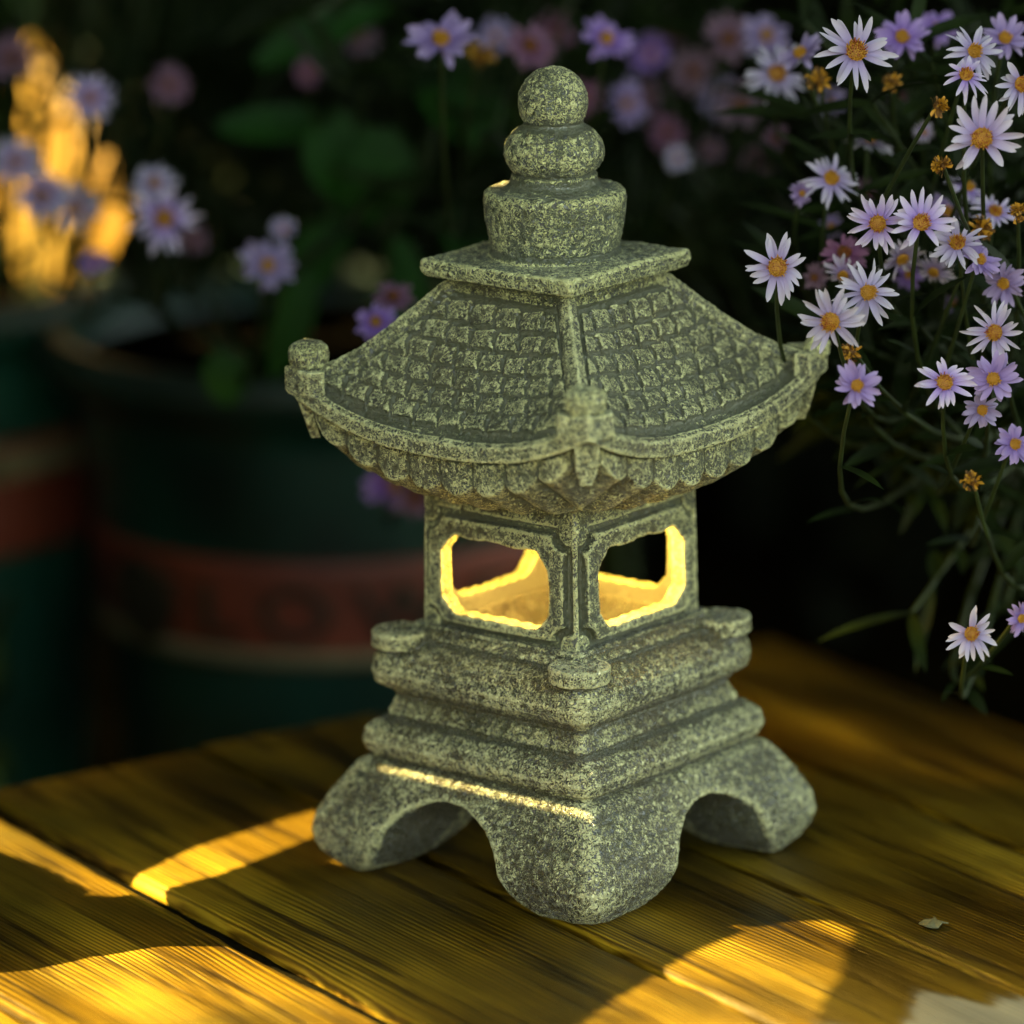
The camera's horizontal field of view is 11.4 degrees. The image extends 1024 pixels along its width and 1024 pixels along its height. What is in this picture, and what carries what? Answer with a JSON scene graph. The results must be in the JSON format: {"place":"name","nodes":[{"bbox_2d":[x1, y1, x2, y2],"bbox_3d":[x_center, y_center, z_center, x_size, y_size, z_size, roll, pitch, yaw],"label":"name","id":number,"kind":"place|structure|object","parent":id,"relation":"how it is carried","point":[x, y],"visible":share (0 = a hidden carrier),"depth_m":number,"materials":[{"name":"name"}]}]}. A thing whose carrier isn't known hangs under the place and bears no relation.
{"place":"outdoors","nodes":[
{"label":"outdoors","id":0,"kind":"place"},
{"bbox_2d":[89,339,1023,770],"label":"ground","id":1,"kind":"structure","parent":0,"point":[749,571],"depth_m":2.88,"materials":[{"name":"soil"}]},
{"bbox_2d":[0,0,59,780],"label":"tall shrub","id":2,"kind":"object","parent":1,"relation":"on","point":[8,97],"visible":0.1,"depth_m":2.42,"materials":[{"name":"green plant"}]},
{"bbox_2d":[0,256,123,788],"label":"flower pot","id":3,"kind":"object","parent":1,"relation":"on","point":[45,557],"visible":0.65,"depth_m":2.25,"materials":[{"name":"ceramic"}]},
{"bbox_2d":[2,39,128,293],"bbox_3d":[-0.204,-0.006,2.312,0.034,0.406,0.105,-9,16,-28],"label":"yellow leaved plant","id":4,"kind":"object","parent":3,"relation":"in","point":[106,231],"visible":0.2,"depth_m":2.28,"materials":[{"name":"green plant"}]},
{"bbox_2d":[0,0,429,392],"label":"aster plant","id":5,"kind":"object","parent":1,"relation":"on","point":[205,73],"visible":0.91,"depth_m":2.16,"materials":[{"name":"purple plant"}]},
{"bbox_2d":[35,258,524,762],"bbox_3d":[-0.074,0.060,2.255,0.261,0.300,0.261,-1,14,0],"label":"flower pot","id":6,"kind":"object","parent":1,"relation":"on","point":[259,566],"visible":0.42,"depth_m":2.15,"materials":[{"name":"green ceramic"}]},
{"bbox_2d":[202,0,508,406],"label":"leafy shrub","id":7,"kind":"object","parent":1,"relation":"on","point":[335,140],"visible":0.55,"depth_m":1.99,"materials":[{"name":"green plant"}]},
{"bbox_2d":[0,635,1023,1023],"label":"wooden table","id":8,"kind":"object","parent":1,"relation":"on","point":[210,885],"visible":0.74,"depth_m":1.69,"materials":[{"name":"brown wood"}]},
{"bbox_2d":[285,65,830,924],"bbox_3d":[0.016,-0.014,1.706,0.132,0.272,0.132,10,18,38],"label":"garden lantern","id":9,"kind":"object","parent":8,"relation":"on","point":[559,381],"visible":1,"depth_m":1.68,"materials":[{"name":"stone"}]},
{"bbox_2d":[919,916,948,927],"bbox_3d":[0.137,0.133,1.661,0.010,0.002,0.010,-1,14,0],"label":"leaf fragment","id":10,"kind":"object","parent":8,"relation":"on","point":[933,922],"visible":1,"depth_m":1.66,"materials":[{"name":"beige plant"}]},
{"bbox_2d":[43,0,1023,640],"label":"hedge","id":11,"kind":"object","parent":1,"relation":"on","point":[751,504],"visible":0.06,"depth_m":2.85,"materials":[{"name":"green plant"}]},
{"bbox_2d":[238,0,842,579],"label":"aster plant","id":12,"kind":"object","parent":1,"relation":"on","point":[632,64],"visible":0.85,"depth_m":1.98,"materials":[{"name":"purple plant"}]},
{"bbox_2d":[110,0,1023,327],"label":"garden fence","id":13,"kind":"object","parent":1,"relation":"on","point":[420,20],"depth_m":3.45,"materials":[{"name":"brown wood"}]},
{"bbox_2d":[711,0,1023,715],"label":"aster plant","id":14,"kind":"object","parent":1,"relation":"on","point":[933,278],"visible":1,"depth_m":1.74,"materials":[{"name":"purple plant"}]}
]}

